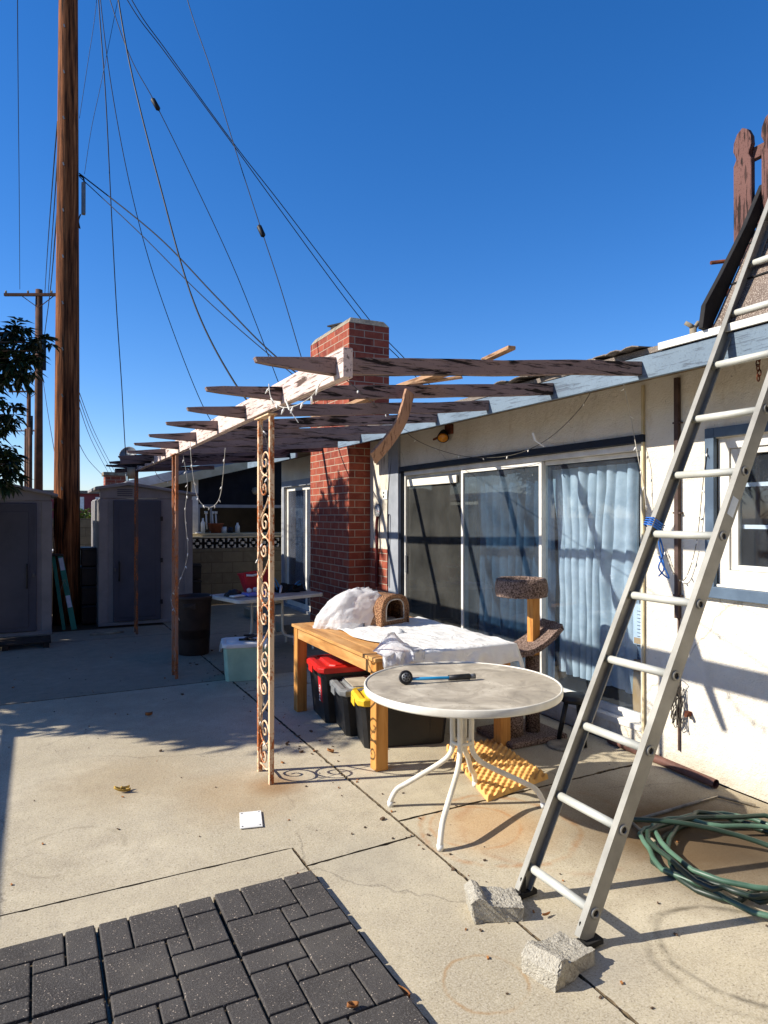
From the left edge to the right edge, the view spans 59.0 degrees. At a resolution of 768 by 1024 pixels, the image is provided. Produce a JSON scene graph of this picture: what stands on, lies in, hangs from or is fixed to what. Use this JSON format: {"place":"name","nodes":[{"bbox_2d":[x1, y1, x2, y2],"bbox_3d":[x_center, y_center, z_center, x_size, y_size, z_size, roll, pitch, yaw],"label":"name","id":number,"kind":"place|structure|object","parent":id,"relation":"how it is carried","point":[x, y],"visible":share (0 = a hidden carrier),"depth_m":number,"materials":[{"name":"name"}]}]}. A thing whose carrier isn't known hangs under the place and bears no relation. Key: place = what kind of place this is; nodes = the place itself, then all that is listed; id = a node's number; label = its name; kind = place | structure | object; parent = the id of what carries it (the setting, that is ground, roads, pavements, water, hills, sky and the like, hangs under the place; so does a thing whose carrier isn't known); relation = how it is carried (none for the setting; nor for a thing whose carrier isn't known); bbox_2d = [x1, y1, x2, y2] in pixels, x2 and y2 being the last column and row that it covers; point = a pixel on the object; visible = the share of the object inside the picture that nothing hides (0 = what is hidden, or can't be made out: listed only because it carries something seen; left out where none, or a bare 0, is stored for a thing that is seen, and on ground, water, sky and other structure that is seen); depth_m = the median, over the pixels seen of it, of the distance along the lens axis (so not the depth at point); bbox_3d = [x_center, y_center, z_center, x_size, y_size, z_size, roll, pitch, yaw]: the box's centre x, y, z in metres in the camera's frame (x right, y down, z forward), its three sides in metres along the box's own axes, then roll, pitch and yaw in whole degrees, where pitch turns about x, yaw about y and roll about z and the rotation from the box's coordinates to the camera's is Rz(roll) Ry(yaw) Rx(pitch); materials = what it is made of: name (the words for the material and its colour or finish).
{"place":"outdoors","nodes":[
{"label":"outdoors","id":0,"kind":"place"},
{"bbox_2d":[0,635,50,650],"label":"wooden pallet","id":1,"kind":"object","parent":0,"point":[6,643],"visible":1,"depth_m":8.64,"materials":[{"name":"brown wood"}]},
{"bbox_2d":[90,630,123,635],"bbox_3d":[-3.950,1.720,9.684,0.441,0.030,0.248,0,0,-18],"label":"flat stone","id":2,"kind":"object","parent":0,"point":[105,632],"visible":1,"depth_m":9.61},
{"bbox_2d":[52,616,162,631],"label":"joint soil","id":3,"kind":"structure","parent":0,"point":[80,626],"depth_m":10.43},
{"bbox_2d":[52,553,76,629],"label":"boards","id":4,"kind":"object","parent":3,"relation":"on","point":[64,580],"visible":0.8,"depth_m":10.06,"materials":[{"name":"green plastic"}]},
{"bbox_2d":[52,0,85,624],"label":"utility pole","id":5,"kind":"object","parent":3,"relation":"on","point":[66,522],"visible":0.98,"depth_m":10.54,"materials":[{"name":"brown wood"}]},
{"bbox_2d":[48,163,56,292],"bbox_3d":[-9.175,-7.156,18.702,0.031,2.696,17.472,0,0,-27],"label":"power cable","id":6,"kind":"object","parent":5,"relation":"attached to","point":[53,222],"visible":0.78,"depth_m":15.59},
{"bbox_2d":[98,0,125,454],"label":"power cable","id":7,"kind":"object","parent":5,"relation":"attached to","point":[111,221],"visible":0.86,"depth_m":11.83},
{"bbox_2d":[100,0,210,420],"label":"power cable","id":8,"kind":"object","parent":5,"relation":"attached to","point":[134,204],"visible":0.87,"depth_m":11.58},
{"bbox_2d":[79,176,292,374],"bbox_3d":[-2.576,-3.223,9.951,4.778,4.200,0.070,0,0,20],"label":"power cable","id":9,"kind":"object","parent":5,"relation":"attached to","point":[178,272],"visible":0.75,"depth_m":10.20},
{"bbox_2d":[79,173,295,372],"bbox_3d":[-2.562,-3.304,9.992,4.782,4.145,0.164,0,0,20],"label":"power cable","id":10,"kind":"object","parent":5,"relation":"attached to","point":[186,265],"visible":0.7,"depth_m":10.18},
{"bbox_2d":[110,0,278,381],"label":"power cable","id":11,"kind":"object","parent":5,"relation":"attached to","point":[155,104],"visible":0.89,"depth_m":10.67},
{"bbox_2d":[127,0,422,384],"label":"power cable","id":12,"kind":"object","parent":5,"relation":"attached to","point":[247,164],"visible":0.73,"depth_m":11.55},
{"bbox_2d":[132,0,429,384],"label":"power cable","id":13,"kind":"object","parent":5,"relation":"attached to","point":[253,168],"visible":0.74,"depth_m":11.47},
{"bbox_3d":[-4.681,1.598,10.737,0.235,0.285,0.420,0,0,-27],"label":"black crate","id":14,"kind":"object","parent":3,"relation":"on","visible":0},
{"bbox_2d":[80,584,96,604],"bbox_3d":[-4.681,1.298,10.739,0.235,0.285,0.420,0,0,-27],"label":"black crate","id":15,"kind":"object","parent":14,"relation":"on","point":[88,594],"visible":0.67,"depth_m":10.56,"materials":[{"name":"plastic"}]},
{"bbox_2d":[80,566,96,584],"bbox_3d":[-4.681,0.998,10.741,0.235,0.285,0.420,0,0,-27],"label":"black crate","id":16,"kind":"object","parent":15,"relation":"on","point":[88,575],"visible":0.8,"depth_m":10.56,"materials":[{"name":"plastic"}]},
{"bbox_2d":[80,546,96,565],"bbox_3d":[-4.681,0.698,10.742,0.235,0.285,0.420,0,0,-27],"label":"black crate","id":17,"kind":"object","parent":16,"relation":"on","point":[88,556],"visible":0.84,"depth_m":10.57,"materials":[{"name":"plastic"}]},
{"bbox_2d":[193,563,201,578],"bbox_3d":[-3.453,1.056,12.124,0.320,0.265,0.370,0,0,-27],"label":"black crate","id":18,"kind":"object","parent":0,"point":[197,570],"visible":0.41,"depth_m":12.00,"materials":[{"name":"plastic"}]},
{"bbox_2d":[0,601,767,1023],"bbox_3d":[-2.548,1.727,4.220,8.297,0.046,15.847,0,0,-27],"label":"patio","id":19,"kind":"structure","parent":0,"point":[198,783],"depth_m":3.54,"materials":[{"name":"concrete"}]},
{"bbox_2d":[9,390,34,486],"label":"utility pole","id":20,"kind":"object","parent":19,"relation":"on","point":[29,421],"visible":0.2,"depth_m":46.92,"materials":[{"name":"brown wood"}]},
{"bbox_2d":[0,484,57,636],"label":"garden shed","id":21,"kind":"structure","parent":19,"relation":"on","point":[26,564],"depth_m":9.49,"materials":[{"name":"beige plastic"}]},
{"bbox_2d":[0,503,36,632],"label":"door","id":22,"kind":"structure","parent":21,"relation":"in","point":[18,521],"depth_m":9.44,"materials":[{"name":"plastic"}]},
{"bbox_2d":[4,289,55,490],"bbox_3d":[-13.923,-3.514,27.002,2.250,10.694,0.375,0,0,0],"label":"utility pole","id":23,"kind":"object","parent":19,"relation":"on","point":[38,294],"visible":0.73,"depth_m":26.91,"materials":[{"name":"brown wood"}]},
{"bbox_2d":[17,0,19,278],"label":"power cable","id":24,"kind":"object","parent":23,"relation":"attached to","point":[18,140],"visible":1,"depth_m":19.40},
{"bbox_2d":[44,223,55,333],"bbox_3d":[-9.221,-5.900,18.720,0.117,1.626,17.561,0,0,-27],"label":"power cable","id":25,"kind":"object","parent":23,"relation":"attached to","point":[51,274],"visible":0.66,"depth_m":17.88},
{"bbox_2d":[45,125,56,287],"bbox_3d":[-9.251,-7.386,18.698,0.031,2.335,17.526,0,0,-27],"label":"power cable","id":26,"kind":"object","parent":23,"relation":"attached to","point":[51,198],"visible":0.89,"depth_m":14.70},
{"bbox_2d":[28,427,31,487],"bbox_3d":[-17.216,-1.121,33.006,0.185,5.976,0.185,0,0,-4],"label":"thin pole","id":27,"kind":"object","parent":19,"relation":"on","point":[30,453],"visible":0.35,"depth_m":32.94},
{"bbox_2d":[0,316,61,501],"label":"tree","id":28,"kind":"object","parent":19,"relation":"on","point":[10,461],"visible":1,"depth_m":8.57,"materials":[{"name":"green plant"}]},
{"bbox_2d":[0,925,104,1023],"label":"rubber paver tile","id":29,"kind":"object","parent":19,"relation":"on","point":[44,976],"visible":0.98,"depth_m":2.43,"materials":[{"name":"rubber"}]},
{"bbox_2d":[19,998,108,1023],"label":"rubber paver tile","id":30,"kind":"object","parent":19,"relation":"on","point":[93,1012],"visible":1,"depth_m":2.23,"materials":[{"name":"rubber"}]},
{"bbox_2d":[52,518,90,548],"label":"block wall","id":31,"kind":"structure","parent":19,"relation":"on","point":[85,532],"depth_m":16.13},
{"bbox_2d":[43,490,99,517],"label":"building","id":32,"kind":"structure","parent":19,"relation":"on","point":[86,498],"depth_m":58.20,"materials":[{"name":"white plastic"}]},
{"bbox_2d":[102,472,125,484],"bbox_3d":[-7.943,0.318,19.992,0.660,2.950,0.660,0,0,-27],"label":"neighbour chimney","id":33,"kind":"object","parent":19,"relation":"on","point":[109,478],"visible":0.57,"depth_m":19.73,"materials":[{"name":"red brick"}]},
{"bbox_2d":[88,482,197,626],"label":"garden shed","id":34,"kind":"structure","parent":19,"relation":"on","point":[112,523],"depth_m":10.52,"materials":[{"name":"beige plastic"}]},
{"bbox_2d":[113,500,162,621],"bbox_3d":[-3.797,0.749,10.492,0.725,1.860,0.104,0,0,-27],"label":"door","id":35,"kind":"structure","parent":34,"relation":"in","point":[150,518],"depth_m":10.50,"materials":[{"name":"plastic"}]},
{"bbox_2d":[52,535,280,614],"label":"block wall","id":36,"kind":"structure","parent":19,"relation":"on","point":[223,561],"depth_m":12.91,"materials":[{"name":"beige paint"}]},
{"bbox_2d":[98,896,237,1003],"bbox_3d":[-0.850,1.678,2.639,0.456,0.034,0.456,0,0,-27],"label":"rubber paver tile","id":37,"kind":"object","parent":19,"relation":"on","point":[146,948],"visible":0.99,"depth_m":2.60,"materials":[{"name":"rubber"}]},
{"bbox_2d":[109,958,268,1023],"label":"rubber paver tile","id":38,"kind":"object","parent":19,"relation":"on","point":[222,993],"visible":1,"depth_m":2.30,"materials":[{"name":"rubber"}]},
{"bbox_2d":[178,593,211,655],"bbox_3d":[-2.321,1.372,8.293,0.449,0.710,0.449,0,0,43],"label":"trash can","id":39,"kind":"object","parent":19,"relation":"on","point":[194,614],"visible":0.9,"depth_m":8.13,"materials":[{"name":"brown plastic"}]},
{"bbox_2d":[126,462,281,535],"bbox_3d":[-3.443,-0.013,15.381,5.009,3.560,4.466,0,0,-27],"label":"neighbour shelter","id":40,"kind":"object","parent":19,"relation":"on","point":[237,503],"visible":0.18,"depth_m":13.48,"materials":[{"name":"black paint"}]},
{"bbox_2d":[207,523,223,532],"bbox_3d":[-3.288,0.314,13.250,0.320,0.190,0.320,0,0,-27],"label":"terracotta pot","id":41,"kind":"object","parent":40,"relation":"on","point":[215,527],"visible":0.97,"depth_m":13.14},
{"bbox_2d":[221,636,267,681],"bbox_3d":[-1.449,1.528,7.087,0.500,0.384,0.441,0,0,-15],"label":"storage bin","id":42,"kind":"object","parent":19,"relation":"on","point":[240,660],"visible":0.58,"depth_m":6.89,"materials":[{"name":"green plastic"}]},
{"bbox_2d":[239,810,262,828],"bbox_3d":[-0.734,1.696,3.741,0.120,0.007,0.200,0,0,-13],"label":"cover plate","id":43,"kind":"object","parent":19,"relation":"on","point":[251,819],"visible":1,"depth_m":3.73,"materials":[{"name":"white plastic"}]},
{"bbox_2d":[210,590,322,651],"bbox_3d":[-1.460,1.374,8.474,1.230,0.710,0.800,0,0,-41],"label":"white table","id":44,"kind":"object","parent":19,"relation":"on","point":[282,597],"visible":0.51,"depth_m":8.38,"materials":[{"name":"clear plastic"}]},
{"bbox_2d":[237,569,267,591],"bbox_3d":[-1.643,0.863,8.553,0.364,0.298,0.293,0,0,-27],"label":"red tub","id":45,"kind":"object","parent":44,"relation":"on","point":[248,579],"visible":0.67,"depth_m":8.45,"materials":[{"name":"plastic"}]},
{"bbox_2d":[274,583,305,592],"bbox_3d":[-1.227,0.973,8.704,0.468,0.153,0.316,0,0,-27],"label":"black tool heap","id":46,"kind":"object","parent":44,"relation":"on","point":[286,588],"visible":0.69,"depth_m":8.62,"materials":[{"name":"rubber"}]},
{"bbox_2d":[244,605,309,633],"bbox_3d":[-1.595,1.676,10.710,0.690,0.130,2.050,0,0,-27],"label":"concrete step","id":47,"kind":"object","parent":19,"relation":"on","point":[291,616],"visible":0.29,"depth_m":10.45,"materials":[{"name":"concrete"}]},
{"bbox_2d":[213,871,349,960],"bbox_3d":[-0.438,1.679,2.854,0.456,0.034,0.456,0,0,-27],"label":"rubber paver tile","id":48,"kind":"object","parent":19,"relation":"on","point":[258,917],"visible":0.98,"depth_m":2.81,"materials":[{"name":"rubber"}]},
{"bbox_2d":[241,924,403,1023],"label":"rubber paver tile","id":49,"kind":"object","parent":19,"relation":"on","point":[324,977],"visible":0.93,"depth_m":2.41,"materials":[{"name":"rubber"}]},
{"bbox_2d":[306,654,369,723],"bbox_3d":[-0.183,1.480,5.813,0.924,0.466,0.525,0,0,-20],"label":"storage bin","id":50,"kind":"object","parent":19,"relation":"on","point":[324,669],"visible":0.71,"depth_m":5.52,"materials":[{"name":"black plastic"}]},
{"bbox_2d":[329,675,369,736],"bbox_3d":[-0.023,1.525,5.434,0.796,0.372,0.462,0,0,-17],"label":"storage bin","id":51,"kind":"object","parent":19,"relation":"on","point":[341,690],"visible":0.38,"depth_m":5.22,"materials":[{"name":"black plastic"}]},
{"bbox_2d":[106,347,641,784],"bbox_3d":[-1.243,0.401,7.159,2.652,2.660,8.110,0,0,-27],"label":"patio cover","id":52,"kind":"object","parent":19,"relation":"on","point":[236,432],"visible":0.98,"depth_m":4.48,"materials":[{"name":"white paint"}]},
{"bbox_2d":[118,0,246,399],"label":"power cable","id":53,"kind":"object","parent":52,"relation":"attached to","point":[234,382],"visible":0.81,"depth_m":9.38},
{"bbox_2d":[190,443,225,509],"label":"string lights","id":54,"kind":"object","parent":52,"relation":"hanging from","point":[195,483],"visible":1,"depth_m":5.60,"materials":[{"name":"white plastic"}]},
{"bbox_2d":[255,425,274,750],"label":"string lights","id":55,"kind":"object","parent":52,"relation":"hanging from","point":[264,659],"visible":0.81,"depth_m":4.40,"materials":[{"name":"white plastic"}]},
{"bbox_2d":[265,384,319,414],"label":"string lights","id":56,"kind":"object","parent":52,"relation":"hanging from","point":[277,405],"visible":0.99,"depth_m":3.51,"materials":[{"name":"white plastic"}]},
{"bbox_2d":[313,376,446,416],"bbox_3d":[-0.696,-0.841,6.228,0.115,0.062,4.881,0,0,-28],"label":"loose lath","id":57,"kind":"object","parent":52,"relation":"on","point":[408,382],"visible":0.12,"depth_m":4.53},
{"bbox_2d":[370,389,413,463],"bbox_3d":[0.054,-0.531,4.170,0.360,0.478,0.043,0,0,-38],"label":"hanging plank","id":58,"kind":"object","parent":52,"relation":"hanging from","point":[379,451],"visible":1,"depth_m":4.17,"materials":[{"name":"wood"}]},
{"bbox_2d":[411,376,462,384],"bbox_3d":[0.340,-0.846,4.364,0.327,0.042,0.050,0,0,15],"label":"loose lath","id":59,"kind":"object","parent":52,"relation":"on","point":[436,380],"visible":0.92,"depth_m":4.35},
{"bbox_2d":[346,380,590,459],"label":"string lights","id":60,"kind":"object","parent":52,"relation":"hanging from","point":[481,457],"visible":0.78,"depth_m":5.71,"materials":[{"name":"white plastic"}]},
{"bbox_2d":[481,345,515,359],"bbox_3d":[0.620,-0.861,3.699,0.045,0.022,0.302,0,0,-20],"label":"loose lath","id":61,"kind":"object","parent":52,"relation":"on","point":[500,352],"visible":0.84,"depth_m":3.66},
{"bbox_2d":[330,996,428,1023],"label":"rubber paver tile","id":62,"kind":"object","parent":19,"relation":"on","point":[403,1010],"visible":1,"depth_m":2.23,"materials":[{"name":"rubber"}]},
{"bbox_2d":[8,635,766,1008],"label":"ground litter","id":63,"kind":"object","parent":19,"relation":"on","point":[380,819],"visible":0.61,"depth_m":3.84,"materials":[{"name":"brown plant"}]},
{"bbox_2d":[351,687,445,748],"bbox_3d":[0.122,1.523,5.104,0.733,0.372,0.378,0,0,-13],"label":"storage bin","id":64,"kind":"object","parent":19,"relation":"on","point":[407,729],"visible":0.41,"depth_m":4.95,"materials":[{"name":"black plastic"}]},
{"bbox_2d":[292,616,510,771],"bbox_3d":[0.070,1.338,5.410,1.122,0.745,1.640,0,0,-27],"label":"wooden table","id":65,"kind":"object","parent":19,"relation":"on","point":[347,647],"visible":0.45,"depth_m":4.93,"materials":[{"name":"brown wood"}]},
{"bbox_2d":[312,587,380,629],"bbox_3d":[-0.341,0.830,5.779,0.566,0.388,0.448,0,0,-27],"label":"plastic bag","id":66,"kind":"object","parent":65,"relation":"on","point":[351,608],"visible":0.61,"depth_m":5.64,"materials":[{"name":"white"}]},
{"bbox_2d":[373,632,424,668],"bbox_3d":[0.097,0.971,4.561,0.330,0.290,0.281,0,0,-27],"label":"plastic scrap","id":67,"kind":"object","parent":65,"relation":"hanging from","point":[392,649],"visible":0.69,"depth_m":4.50,"materials":[{"name":"white"}]},
{"bbox_2d":[338,616,524,668],"bbox_3d":[0.250,1.071,5.320,1.042,0.259,1.437,0,0,-27],"label":"plastic sheet","id":68,"kind":"object","parent":65,"relation":"on","point":[436,641],"visible":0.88,"depth_m":4.95,"materials":[{"name":"white"}]},
{"bbox_2d":[370,592,408,626],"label":"cat house","id":69,"kind":"structure","parent":68,"relation":"on","point":[390,608],"depth_m":5.75,"materials":[{"name":"wicker"}]},
{"bbox_2d":[364,661,562,851],"bbox_3d":[0.450,1.342,3.907,1.130,0.720,1.130,0,0,-27],"label":"round table","id":70,"kind":"object","parent":19,"relation":"on","point":[491,691],"visible":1,"depth_m":3.81,"materials":[{"name":"white plastic"}]},
{"bbox_2d":[399,670,475,684],"bbox_3d":[0.306,0.946,3.950,0.466,0.080,0.073,0,0,-15],"label":"watering wand","id":71,"kind":"object","parent":70,"relation":"on","point":[406,677],"visible":1,"depth_m":3.91,"materials":[{"name":"blue plastic"}]},
{"bbox_2d":[464,879,523,923],"bbox_3d":[0.465,1.643,2.876,0.232,0.109,0.163,0,0,-5],"label":"broken block","id":72,"kind":"object","parent":19,"relation":"on","point":[489,904],"depth_m":2.81,"materials":[{"name":"concrete"}]},
{"bbox_2d":[446,738,547,801],"bbox_3d":[0.713,1.681,4.507,0.530,0.049,0.926,0,0,-19],"label":"foam pad","id":73,"kind":"object","parent":19,"relation":"on","point":[491,785],"visible":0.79,"depth_m":4.41,"materials":[{"name":"plastic"}]},
{"bbox_2d":[248,184,767,802],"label":"house","id":74,"kind":"structure","parent":19,"relation":"on","point":[722,680],"depth_m":4.95,"materials":[{"name":"beige paint"}]},
{"bbox_2d":[187,0,314,403],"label":"power cable","id":75,"kind":"object","parent":74,"relation":"attached to","point":[261,230],"visible":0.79,"depth_m":10.04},
{"bbox_2d":[282,478,309,614],"bbox_3d":[-1.284,0.557,10.925,0.085,2.170,2.040,0,0,-27],"label":"back door","id":76,"kind":"structure","parent":74,"relation":"in","point":[304,608],"depth_m":11.66,"materials":[{"name":"white paint"}]},
{"bbox_2d":[295,490,309,602],"bbox_3d":[-1.141,0.571,10.960,0.076,1.857,1.751,0,0,-27],"label":"curtain","id":77,"kind":"object","parent":74,"relation":"hanging from","point":[300,512],"visible":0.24,"depth_m":11.41,"materials":[{"name":"blue fabric"}]},
{"bbox_2d":[374,504,380,516],"bbox_3d":[-0.079,-0.016,8.441,0.017,0.170,0.170,0,0,-27],"label":"thermometer","id":78,"kind":"object","parent":74,"relation":"attached to","point":[377,510],"visible":1,"depth_m":8.44,"materials":[{"name":"grey metal"}]},
{"bbox_2d":[375,516,378,586],"bbox_3d":[-0.086,0.489,8.408,0.050,0.874,0.058,0,0,-5],"label":"red rope","id":79,"kind":"object","parent":78,"relation":"hanging from","point":[376,551],"visible":1,"depth_m":8.40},
{"bbox_2d":[387,514,389,585],"bbox_3d":[0.050,0.460,8.166,0.038,0.873,0.028,0,0,42],"label":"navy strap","id":80,"kind":"object","parent":74,"relation":"hanging from","point":[388,550],"visible":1,"depth_m":8.16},
{"bbox_2d":[433,424,453,442],"bbox_3d":[0.604,-0.812,7.059,0.152,0.188,0.229,0,0,-27],"label":"floodlight","id":81,"kind":"object","parent":74,"relation":"attached to","point":[442,436],"visible":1,"depth_m":7.00,"materials":[{"name":"metal"}]},
{"bbox_2d":[468,480,477,631],"bbox_3d":[0.857,0.589,7.169,0.082,1.837,0.381,0,0,-27],"label":"curtain","id":82,"kind":"object","parent":74,"relation":"hanging from","point":[472,568],"visible":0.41,"depth_m":7.03,"materials":[{"name":"beige fabric"}]},
{"bbox_2d":[477,466,555,677],"bbox_3d":[1.227,0.550,6.449,0.082,1.907,1.161,0,0,-27],"label":"curtain","id":83,"kind":"object","parent":74,"relation":"hanging from","point":[508,503],"visible":0.59,"depth_m":6.44,"materials":[{"name":"blue fabric"}]},
{"bbox_2d":[404,443,641,731],"bbox_3d":[1.081,0.542,6.412,0.150,2.047,3.550,0,0,-27],"label":"sliding door","id":84,"kind":"structure","parent":74,"relation":"in","point":[435,499],"depth_m":7.08,"materials":[{"name":"white paint"}]},
{"bbox_2d":[553,463,639,693],"bbox_3d":[1.695,0.505,5.508,0.086,1.747,0.939,0,0,-27],"label":"curtain","id":85,"kind":"object","parent":74,"relation":"hanging from","point":[597,511],"visible":0.88,"depth_m":5.47,"materials":[{"name":"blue fabric"}]},
{"bbox_2d":[588,680,632,703],"bbox_3d":[2.192,1.328,5.823,0.600,0.470,0.600,0,0,-27],"label":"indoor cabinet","id":86,"kind":"object","parent":74,"relation":"in","point":[617,693],"depth_m":5.65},
{"bbox_2d":[621,384,646,511],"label":"string lights","id":87,"kind":"object","parent":74,"relation":"hanging from","point":[635,447],"visible":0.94,"depth_m":4.71,"materials":[{"name":"white plastic"}]},
{"bbox_2d":[633,659,640,712],"bbox_3d":[2.079,1.333,5.098,0.340,0.448,0.230,0,0,-27],"label":"cardboard box","id":88,"kind":"object","parent":74,"relation":"in","point":[637,690],"visible":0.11,"depth_m":5.09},
{"bbox_2d":[641,385,645,733],"bbox_3d":[1.826,0.332,4.778,0.018,2.450,0.018,0,0,-27],"label":"corner strip","id":89,"kind":"object","parent":74,"relation":"attached to","point":[642,536],"visible":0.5,"depth_m":4.77,"materials":[{"name":"beige paint"}]},
{"bbox_2d":[670,681,682,728],"bbox_3d":[1.927,1.247,4.482,0.046,0.357,0.086,0,0,-27],"label":"tangled wire","id":90,"kind":"object","parent":74,"relation":"hanging from","point":[676,714],"visible":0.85,"depth_m":4.46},
{"bbox_2d":[672,377,683,750],"bbox_3d":[1.956,0.346,4.515,0.036,2.480,0.060,0,0,-27],"label":"conduit pipe","id":91,"kind":"object","parent":74,"relation":"attached to","point":[677,423],"depth_m":4.50,"materials":[{"name":"metal"}]},
{"bbox_2d":[659,448,707,583],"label":"string lights","id":92,"kind":"object","parent":74,"relation":"hanging from","point":[692,562],"visible":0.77,"depth_m":4.38,"materials":[{"name":"white plastic"}]},
{"bbox_2d":[705,422,767,604],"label":"window","id":93,"kind":"structure","parent":74,"relation":"in","point":[732,571],"depth_m":4.21,"materials":[{"name":"white metal"}]},
{"bbox_2d":[710,115,767,265],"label":"fence panel","id":94,"kind":"object","parent":74,"relation":"attached to","point":[747,153],"visible":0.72,"depth_m":4.03,"materials":[{"name":"wood"}]},
{"bbox_2d":[476,576,566,748],"bbox_3d":[1.058,1.103,5.179,0.534,1.212,0.480,0,0,-27],"label":"cat tree","id":95,"kind":"object","parent":19,"relation":"on","point":[532,644],"visible":0.88,"depth_m":5.08,"materials":[{"name":"brown carpet"}]},
{"bbox_2d":[521,931,594,992],"bbox_3d":[0.649,1.644,2.524,0.250,0.103,0.165,0,0,-41],"label":"broken block","id":96,"kind":"object","parent":19,"relation":"on","point":[554,963],"depth_m":2.48,"materials":[{"name":"concrete"}]},
{"bbox_2d":[557,692,586,747],"bbox_3d":[1.429,1.533,5.023,0.242,0.358,0.242,0,0,-27],"label":"black stool","id":97,"kind":"object","parent":19,"relation":"on","point":[574,698],"visible":0.62,"depth_m":5.03,"materials":[{"name":"plastic"}]},
{"bbox_2d":[515,199,767,947],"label":"ladder","id":98,"kind":"object","parent":19,"relation":"on","point":[591,906],"visible":0.95,"depth_m":3.07,"materials":[{"name":"metal"}]},
{"bbox_2d":[643,517,669,578],"bbox_3d":[1.362,0.180,3.387,0.136,0.311,0.052,0,0,-27],"label":"knotted cord","id":99,"kind":"object","parent":98,"relation":"attached to","point":[646,522],"visible":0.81,"depth_m":3.38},
{"bbox_2d":[606,739,718,788],"bbox_3d":[1.855,1.676,4.594,0.056,0.055,0.921,0,0,-24],"label":"fallen pipe","id":100,"kind":"object","parent":19,"relation":"on","point":[689,772],"visible":0.81,"depth_m":4.39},
{"bbox_2d":[634,795,755,822],"bbox_3d":[1.737,1.690,3.811,0.816,0.018,0.201,0,0,-27],"label":"plastic pipe","id":101,"kind":"object","parent":19,"relation":"on","point":[694,803],"visible":0.79,"depth_m":3.92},
{"bbox_2d":[633,810,767,918],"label":"garden hose","id":102,"kind":"object","parent":19,"relation":"on","point":[711,886],"visible":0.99,"depth_m":3.34,"materials":[{"name":"rubber"}]},
{"bbox_2d":[0,0,767,498],"label":"sky","id":103,"kind":"structure","parent":0,"point":[545,179],"materials":[{"name":"blue"}]},
{"bbox_2d":[547,738,568,751],"bbox_3d":[1.316,1.697,4.947,0.250,0.022,0.250,0,0,-27],"label":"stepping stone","id":104,"kind":"object","parent":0,"point":[559,744],"visible":0.58,"depth_m":4.92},
{"bbox_2d":[637,644,640,659],"bbox_3d":[2.083,1.049,5.090,0.300,0.116,0.210,0,0,-27],"label":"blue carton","id":105,"kind":"object","parent":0,"point":[638,651],"visible":0.2,"depth_m":5.09,"materials":[{"name":"cardboard"}]},
{"bbox_2d":[633,603,640,644],"bbox_3d":[2.059,0.839,5.079,0.314,0.300,0.210,0,0,-27],"label":"document box","id":106,"kind":"object","parent":105,"relation":"on","point":[637,624],"visible":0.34,"depth_m":5.07,"materials":[{"name":"white"}]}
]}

